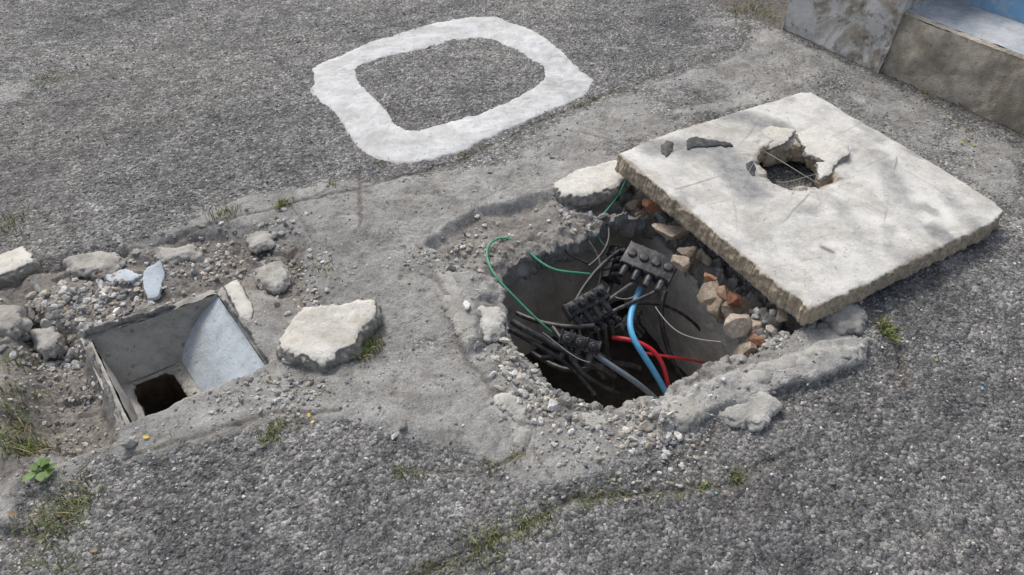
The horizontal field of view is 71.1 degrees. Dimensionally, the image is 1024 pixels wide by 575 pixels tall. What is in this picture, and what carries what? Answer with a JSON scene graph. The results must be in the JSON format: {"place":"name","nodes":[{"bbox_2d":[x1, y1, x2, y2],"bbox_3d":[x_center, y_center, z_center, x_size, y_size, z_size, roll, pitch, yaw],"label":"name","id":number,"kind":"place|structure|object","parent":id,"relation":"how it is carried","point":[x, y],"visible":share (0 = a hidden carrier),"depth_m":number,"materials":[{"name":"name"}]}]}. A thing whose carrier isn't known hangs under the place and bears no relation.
{"place":"outdoors","nodes":[
{"label":"outdoors","id":0,"kind":"place"},
{"bbox_2d":[0,0,1023,574],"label":"ground","id":1,"kind":"structure","parent":0,"point":[350,226],"depth_m":2.26,"materials":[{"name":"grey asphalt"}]},
{"bbox_2d":[0,304,32,339],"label":"pavement fragment","id":2,"kind":"object","parent":1,"relation":"on","point":[15,322],"visible":0.98,"depth_m":2.20,"materials":[{"name":"grey concrete"}]},
{"bbox_2d":[0,246,41,288],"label":"broken concrete chunk","id":3,"kind":"object","parent":1,"relation":"on","point":[19,265],"visible":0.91,"depth_m":2.39,"materials":[{"name":"grey concrete"}]},
{"bbox_2d":[21,457,56,481],"bbox_3d":[-1.190,0.461,1.803,0.069,0.034,0.078,0,43,0],"label":"broadleaf weed","id":4,"kind":"object","parent":1,"relation":"on","point":[44,466],"visible":1,"depth_m":1.81,"materials":[{"name":"green plant"}]},
{"bbox_2d":[28,325,67,359],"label":"pavement fragment","id":5,"kind":"object","parent":1,"relation":"on","point":[49,342],"visible":1,"depth_m":2.22,"materials":[{"name":"grey concrete"}]},
{"bbox_2d":[62,251,126,278],"bbox_3d":[-1.426,-0.081,2.444,0.213,0.044,0.133,0,43,0],"label":"pavement fragment","id":6,"kind":"object","parent":1,"relation":"on","point":[103,263],"visible":0.98,"depth_m":2.42,"materials":[{"name":"grey concrete"}]},
{"bbox_2d":[142,260,165,299],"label":"painted fragment","id":7,"kind":"object","parent":1,"relation":"on","point":[153,278],"visible":1,"depth_m":2.36,"materials":[{"name":"white concrete"}]},
{"bbox_2d":[80,287,268,424],"bbox_3d":[-1.005,0.358,2.299,0.442,0.443,0.520,-28,50,-26],"label":"drain box","id":8,"kind":"object","parent":1,"relation":"in","point":[205,344],"visible":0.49,"depth_m":2.30,"materials":[{"name":"grey concrete"}]},
{"bbox_2d":[153,244,203,264],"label":"pavement fragment","id":9,"kind":"object","parent":1,"relation":"on","point":[193,253],"visible":0.93,"depth_m":2.47,"materials":[{"name":"grey concrete"}]},
{"bbox_2d":[224,280,253,326],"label":"drain rim fragment","id":10,"kind":"object","parent":1,"relation":"on","point":[239,300],"visible":0.84,"depth_m":2.26,"materials":[{"name":"grey concrete"}]},
{"bbox_2d":[244,230,275,253],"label":"pavement fragment","id":11,"kind":"object","parent":1,"relation":"on","point":[258,241],"visible":0.98,"depth_m":2.51,"materials":[{"name":"grey concrete"}]},
{"bbox_2d":[253,260,292,295],"bbox_3d":[-0.796,-0.032,2.389,0.122,0.042,0.159,-17,46,-17],"label":"pavement fragment","id":12,"kind":"object","parent":1,"relation":"on","point":[274,278],"visible":1,"depth_m":2.37,"materials":[{"name":"grey concrete"}]},
{"bbox_2d":[276,299,381,372],"bbox_3d":[-0.547,0.147,2.155,0.299,0.100,0.264,0,43,0],"label":"broken concrete chunk","id":13,"kind":"object","parent":1,"relation":"on","point":[325,338],"visible":0.96,"depth_m":2.12,"materials":[{"name":"grey concrete"}]},
{"bbox_2d":[310,17,593,164],"bbox_3d":[-0.303,-1.006,3.421,1.319,0.032,1.151,-29,50,-27],"label":"white cement ring","id":14,"kind":"object","parent":1,"relation":"on","point":[371,127],"visible":1,"depth_m":3.28,"materials":[{"name":"white concrete"}]},
{"bbox_2d":[440,294,480,349],"bbox_3d":[-0.156,0.103,2.228,0.099,0.054,0.262,-14,45,-14],"label":"pavement fragment","id":15,"kind":"object","parent":1,"relation":"on","point":[451,306],"visible":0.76,"depth_m":2.22,"materials":[{"name":"grey concrete"}]},
{"bbox_2d":[0,39,978,574],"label":"rubble","id":16,"kind":"object","parent":1,"relation":"on","point":[100,299],"visible":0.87,"depth_m":2.13,"materials":[{"name":"stone"}]},
{"bbox_2d":[105,269,142,282],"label":"painted fragment","id":17,"kind":"object","parent":16,"relation":"on","point":[129,275],"visible":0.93,"depth_m":2.38,"materials":[{"name":"white paint"}]},
{"bbox_2d":[94,198,764,345],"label":"brick fragments","id":18,"kind":"object","parent":16,"relation":"on","point":[732,299],"visible":0.81,"depth_m":2.36,"materials":[{"name":"brick"}]},
{"bbox_2d":[9,156,882,572],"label":"rubble stones","id":19,"kind":"object","parent":16,"relation":"on","point":[133,440],"visible":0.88,"depth_m":2.14,"materials":[{"name":"grey stone"}]},
{"bbox_2d":[477,305,506,343],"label":"pavement fragment","id":20,"kind":"object","parent":1,"relation":"on","point":[492,321],"visible":0.93,"depth_m":2.20,"materials":[{"name":"grey concrete"}]},
{"bbox_2d":[8,92,984,551],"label":"fallen leaves","id":21,"kind":"object","parent":1,"relation":"on","point":[312,420],"visible":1,"depth_m":1.94,"materials":[{"name":"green plant"}]},
{"bbox_2d":[494,391,529,425],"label":"pavement fragment","id":22,"kind":"object","parent":1,"relation":"on","point":[507,402],"visible":0.97,"depth_m":1.97,"materials":[{"name":"grey concrete"}]},
{"bbox_2d":[510,422,531,450],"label":"pavement fragment","id":23,"kind":"object","parent":1,"relation":"on","point":[520,436],"visible":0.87,"depth_m":1.91,"materials":[{"name":"grey concrete"}]},
{"bbox_2d":[574,411,607,426],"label":"pavement fragment","id":24,"kind":"object","parent":1,"relation":"on","point":[596,419],"visible":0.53,"depth_m":1.96,"materials":[{"name":"grey concrete"}]},
{"bbox_2d":[552,160,631,207],"bbox_3d":[0.328,-0.398,2.776,0.362,0.078,0.185,-22,47,-22],"label":"broken concrete chunk","id":25,"kind":"object","parent":1,"relation":"on","point":[587,186],"visible":0.85,"depth_m":2.73,"materials":[{"name":"grey concrete"}]},
{"bbox_2d":[503,209,738,407],"bbox_3d":[0.353,0.283,2.635,0.985,0.692,1.112,-19,46,-20],"label":"cable pit chamber","id":26,"kind":"object","parent":1,"relation":"in","point":[545,294],"visible":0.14,"depth_m":2.86,"materials":[{"name":"concrete"}]},
{"bbox_2d":[486,237,589,338],"bbox_3d":[0.059,-0.023,2.495,0.351,0.157,0.291,18,46,19],"label":"green wire","id":27,"kind":"object","parent":26,"relation":"in","point":[516,298],"visible":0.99,"depth_m":2.46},
{"bbox_2d":[508,327,595,395],"bbox_3d":[0.134,0.251,2.382,0.318,0.193,0.029,17,46,17],"label":"black cable","id":28,"kind":"object","parent":26,"relation":"attached to","point":[565,362],"visible":0.97,"depth_m":2.35,"materials":[{"name":"rubber"}]},
{"bbox_2d":[515,311,594,329],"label":"black cable","id":29,"kind":"object","parent":26,"relation":"attached to","point":[557,325],"visible":0.94,"depth_m":2.39,"materials":[{"name":"rubber"}]},
{"bbox_2d":[510,319,616,379],"bbox_3d":[0.174,0.225,2.381,0.369,0.237,0.073,5,43,6],"label":"black cable","id":30,"kind":"object","parent":26,"relation":"attached to","point":[554,345],"visible":0.92,"depth_m":2.33,"materials":[{"name":"rubber"}]},
{"bbox_2d":[558,329,601,366],"bbox_3d":[0.214,0.198,2.322,0.136,0.084,0.094,18,85,4],"label":"cable splice connector","id":31,"kind":"object","parent":26,"relation":"in","point":[578,344],"visible":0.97,"depth_m":2.32,"materials":[{"name":"black plastic"}]},
{"bbox_2d":[543,332,589,362],"bbox_3d":[0.171,0.193,2.286,0.174,0.043,0.011,23,48,23],"label":"pale wire","id":32,"kind":"object","parent":31,"relation":"attached to","point":[564,349],"visible":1,"depth_m":2.29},
{"bbox_2d":[564,238,601,286],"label":"black cable","id":33,"kind":"object","parent":26,"relation":"attached to","point":[583,261],"visible":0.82,"depth_m":2.59,"materials":[{"name":"rubber"}]},
{"bbox_2d":[541,349,628,373],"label":"black cable","id":34,"kind":"object","parent":26,"relation":"attached to","point":[546,357],"visible":0.28,"depth_m":2.44,"materials":[{"name":"rubber"}]},
{"bbox_2d":[530,351,641,373],"bbox_3d":[0.261,0.278,2.493,0.398,0.108,0.115,3,43,3],"label":"black cable","id":35,"kind":"object","parent":26,"relation":"attached to","point":[537,356],"visible":0.62,"depth_m":2.47,"materials":[{"name":"rubber"}]},
{"bbox_2d":[551,326,621,395],"bbox_3d":[0.244,0.291,2.419,0.265,0.286,0.127,10,44,11],"label":"black cable","id":36,"kind":"object","parent":26,"relation":"in","point":[581,371],"visible":0.93,"depth_m":2.36,"materials":[{"name":"rubber"}]},
{"bbox_2d":[561,283,612,323],"bbox_3d":[0.260,0.062,2.399,0.156,0.089,0.099,-28,74,-11],"label":"cable splice connector","id":37,"kind":"object","parent":26,"relation":"in","point":[574,310],"visible":1,"depth_m":2.40,"materials":[{"name":"black plastic"}]},
{"bbox_2d":[599,280,637,308],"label":"black cable","id":38,"kind":"object","parent":37,"relation":"attached to","point":[622,290],"visible":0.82,"depth_m":2.47,"materials":[{"name":"rubber"}]},
{"bbox_2d":[570,330,604,408],"bbox_3d":[0.270,0.326,2.580,0.163,0.412,0.091,12,44,13],"label":"black cable","id":39,"kind":"object","parent":26,"relation":"attached to","point":[597,398],"visible":0.26,"depth_m":2.62,"materials":[{"name":"rubber"}]},
{"bbox_2d":[578,315,606,380],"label":"black cable","id":40,"kind":"object","parent":26,"relation":"attached to","point":[602,376],"visible":0.2,"depth_m":2.55,"materials":[{"name":"rubber"}]},
{"bbox_2d":[575,249,620,298],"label":"black cable","id":41,"kind":"object","parent":26,"relation":"attached to","point":[597,270],"visible":0.84,"depth_m":2.55,"materials":[{"name":"rubber"}]},
{"bbox_2d":[588,223,609,266],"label":"black cable","id":42,"kind":"object","parent":26,"relation":"in","point":[603,250],"visible":1,"depth_m":2.60,"materials":[{"name":"rubber"}]},
{"bbox_2d":[580,311,621,341],"bbox_3d":[0.314,0.141,2.456,0.136,0.094,0.084,-22,17,-28],"label":"cable splice connector","id":43,"kind":"object","parent":26,"relation":"attached to","point":[603,323],"visible":0.85,"depth_m":2.44,"materials":[{"name":"black plastic"}]},
{"bbox_2d":[602,281,616,389],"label":"black cable","id":44,"kind":"object","parent":26,"relation":"attached to","point":[606,341],"visible":0.38,"depth_m":2.61,"materials":[{"name":"rubber"}]},
{"bbox_2d":[601,244,625,284],"bbox_3d":[0.401,-0.080,2.671,0.084,0.094,0.136,-7,58,51],"label":"cable splice connector","id":45,"kind":"object","parent":26,"relation":"attached to","point":[610,270],"visible":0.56,"depth_m":2.65,"materials":[{"name":"black plastic"}]},
{"bbox_2d":[593,354,657,398],"bbox_3d":[0.360,0.313,2.403,0.356,0.274,0.079,11,44,12],"label":"grey cable","id":46,"kind":"object","parent":26,"relation":"in","point":[625,375],"visible":0.63,"depth_m":2.33,"materials":[{"name":"grey plastic"}]},
{"bbox_2d":[603,290,655,318],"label":"black cable","id":47,"kind":"object","parent":26,"relation":"attached to","point":[629,303],"visible":0.94,"depth_m":2.46,"materials":[{"name":"rubber"}]},
{"bbox_2d":[615,310,645,345],"bbox_3d":[0.437,0.140,2.568,0.094,0.084,0.136,47,38,4],"label":"cable splice connector","id":48,"kind":"object","parent":26,"relation":"attached to","point":[621,329],"visible":0.65,"depth_m":2.56,"materials":[{"name":"black plastic"}]},
{"bbox_2d":[612,335,669,388],"bbox_3d":[0.459,0.309,2.514,0.253,0.324,0.065,9,44,9],"label":"red cable","id":49,"kind":"object","parent":26,"relation":"attached to","point":[654,352],"visible":0.72,"depth_m":2.42,"materials":[{"name":"red plastic"}]},
{"bbox_2d":[627,286,666,394],"bbox_3d":[0.451,0.229,2.522,0.149,0.335,0.310,-17,46,-17],"label":"blue cable","id":50,"kind":"object","parent":26,"relation":"attached to","point":[644,356],"visible":0.93,"depth_m":2.40,"materials":[{"name":"blue plastic"}]},
{"bbox_2d":[618,240,676,292],"bbox_3d":[0.473,-0.068,2.513,0.186,0.061,0.144,24,62,16],"label":"cable splice connector","id":51,"kind":"object","parent":26,"relation":"in","point":[649,266],"visible":0.92,"depth_m":2.50,"materials":[{"name":"grey plastic"}]},
{"bbox_2d":[626,301,700,330],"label":"black cable","id":52,"kind":"object","parent":26,"relation":"attached to","point":[688,318],"visible":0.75,"depth_m":2.64,"materials":[{"name":"rubber"}]},
{"bbox_2d":[659,291,682,379],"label":"black cable","id":53,"kind":"object","parent":26,"relation":"attached to","point":[665,338],"visible":0.94,"depth_m":2.60,"materials":[{"name":"rubber"}]},
{"bbox_2d":[645,352,705,363],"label":"red cable","id":54,"kind":"object","parent":26,"relation":"attached to","point":[679,358],"visible":0.8,"depth_m":2.50,"materials":[{"name":"plastic"}]},
{"bbox_2d":[655,307,720,341],"bbox_3d":[0.557,0.124,2.323,0.034,0.053,0.267,-29,50,-28],"label":"pale wire","id":55,"kind":"object","parent":26,"relation":"in","point":[684,334],"visible":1,"depth_m":2.32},
{"bbox_2d":[625,198,787,355],"bbox_3d":[0.644,-0.068,2.548,0.236,0.228,0.820,-17,46,-17],"label":"broken masonry","id":56,"kind":"object","parent":26,"relation":"on","point":[718,308],"visible":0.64,"depth_m":2.39,"materials":[{"name":"brown brick"}]},
{"bbox_2d":[597,180,625,245],"bbox_3d":[0.364,-0.288,2.700,0.056,0.144,0.245,16,45,16],"label":"green wire","id":57,"kind":"object","parent":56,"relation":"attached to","point":[605,211],"visible":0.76,"depth_m":2.72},
{"bbox_2d":[665,396,709,432],"bbox_3d":[0.465,0.352,1.967,0.171,0.056,0.109,-16,45,-16],"label":"pavement fragment","id":58,"kind":"object","parent":1,"relation":"on","point":[682,421],"visible":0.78,"depth_m":1.94,"materials":[{"name":"grey concrete"}]},
{"bbox_2d":[717,391,782,431],"bbox_3d":[0.657,0.344,1.975,0.184,0.048,0.120,-20,47,-20],"label":"pavement fragment","id":59,"kind":"object","parent":1,"relation":"on","point":[753,414],"visible":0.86,"depth_m":1.96,"materials":[{"name":"grey concrete"}]},
{"bbox_2d":[741,350,813,383],"bbox_3d":[0.714,0.264,2.062,0.403,0.066,0.089,-17,46,-18],"label":"pavement fragment","id":60,"kind":"object","parent":1,"relation":"on","point":[786,361],"visible":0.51,"depth_m":2.04,"materials":[{"name":"grey concrete"}]},
{"bbox_2d":[615,92,1002,325],"bbox_3d":[1.075,-0.365,2.635,1.058,0.128,0.987,-22,47,-22],"label":"concrete slab cover","id":61,"kind":"object","parent":1,"relation":"on","point":[875,211],"visible":0.97,"depth_m":2.50,"materials":[{"name":"grey concrete"}]},
{"bbox_2d":[661,141,673,156],"bbox_3d":[0.588,-0.526,2.724,0.048,0.012,0.112,9,44,10],"label":"tar scrap","id":62,"kind":"object","parent":61,"relation":"on","point":[666,148],"visible":1,"depth_m":2.72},
{"bbox_2d":[686,136,732,149],"bbox_3d":[0.750,-0.560,2.766,0.187,0.015,0.086,-7,43,-7],"label":"tar scrap","id":63,"kind":"object","parent":61,"relation":"on","point":[695,142],"visible":1,"depth_m":2.75,"materials":[{"name":"black asphalt"}]},
{"bbox_2d":[746,161,755,175],"bbox_3d":[0.883,-0.440,2.648,0.039,0.013,0.095,0,43,0],"label":"tar scrap","id":64,"kind":"object","parent":61,"relation":"on","point":[752,169],"visible":0.98,"depth_m":2.64,"materials":[{"name":"black asphalt"}]},
{"bbox_2d":[762,126,795,151],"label":"slab break fragment","id":65,"kind":"object","parent":61,"relation":"on","point":[779,136],"visible":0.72,"depth_m":2.81,"materials":[{"name":"concrete"}]},
{"bbox_2d":[764,151,818,183],"bbox_3d":[1.043,-0.450,2.688,0.011,0.015,0.255,-27,49,-26],"label":"reinforcing wire","id":66,"kind":"object","parent":61,"relation":"on","point":[791,167],"visible":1,"depth_m":2.68,"materials":[{"name":"grey metal"}]},
{"bbox_2d":[779,174,817,182],"bbox_3d":[1.058,-0.399,2.631,0.165,0.018,0.022,-9,44,-10],"label":"reinforcing wire","id":67,"kind":"object","parent":61,"relation":"on","point":[798,179],"visible":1,"depth_m":2.62,"materials":[{"name":"grey metal"}]},
{"bbox_2d":[795,127,849,166],"bbox_3d":[1.186,-0.537,2.755,0.160,0.058,0.223,-25,48,-24],"label":"slab break fragment","id":68,"kind":"object","parent":61,"relation":"on","point":[817,144],"visible":0.97,"depth_m":2.73,"materials":[{"name":"concrete"}]},
{"bbox_2d":[814,162,833,181],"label":"slab break fragment","id":69,"kind":"object","parent":61,"relation":"on","point":[824,170],"visible":0.99,"depth_m":2.65,"materials":[{"name":"concrete"}]},
{"bbox_2d":[819,304,867,334],"bbox_3d":[1.043,0.102,2.238,0.149,0.062,0.138,-12,44,-13],"label":"pavement fragment","id":70,"kind":"object","parent":1,"relation":"on","point":[851,318],"visible":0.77,"depth_m":2.21,"materials":[{"name":"grey concrete"}]},
{"bbox_2d":[826,343,865,360],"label":"pavement fragment","id":71,"kind":"object","parent":1,"relation":"on","point":[846,351],"visible":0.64,"depth_m":2.10,"materials":[{"name":"grey concrete"}]},
{"bbox_2d":[783,0,989,72],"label":"wall","id":72,"kind":"structure","parent":1,"relation":"on","point":[862,32],"depth_m":3.50,"materials":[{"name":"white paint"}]},
{"bbox_2d":[883,325,900,341],"bbox_3d":[1.170,0.136,2.209,0.070,0.010,0.064,28,50,27],"label":"broadleaf weed","id":73,"kind":"object","parent":1,"relation":"on","point":[892,327],"visible":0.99,"depth_m":2.21,"materials":[{"name":"green plant"}]},
{"bbox_2d":[881,0,1023,133],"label":"steps","id":74,"kind":"structure","parent":1,"relation":"on","point":[974,68],"depth_m":3.18,"materials":[{"name":"concrete"}]},
{"bbox_2d":[0,0,1023,574],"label":"grass","id":75,"kind":"structure","parent":0,"point":[28,450],"depth_m":1.85,"materials":[{"name":"green plant"}]}
]}

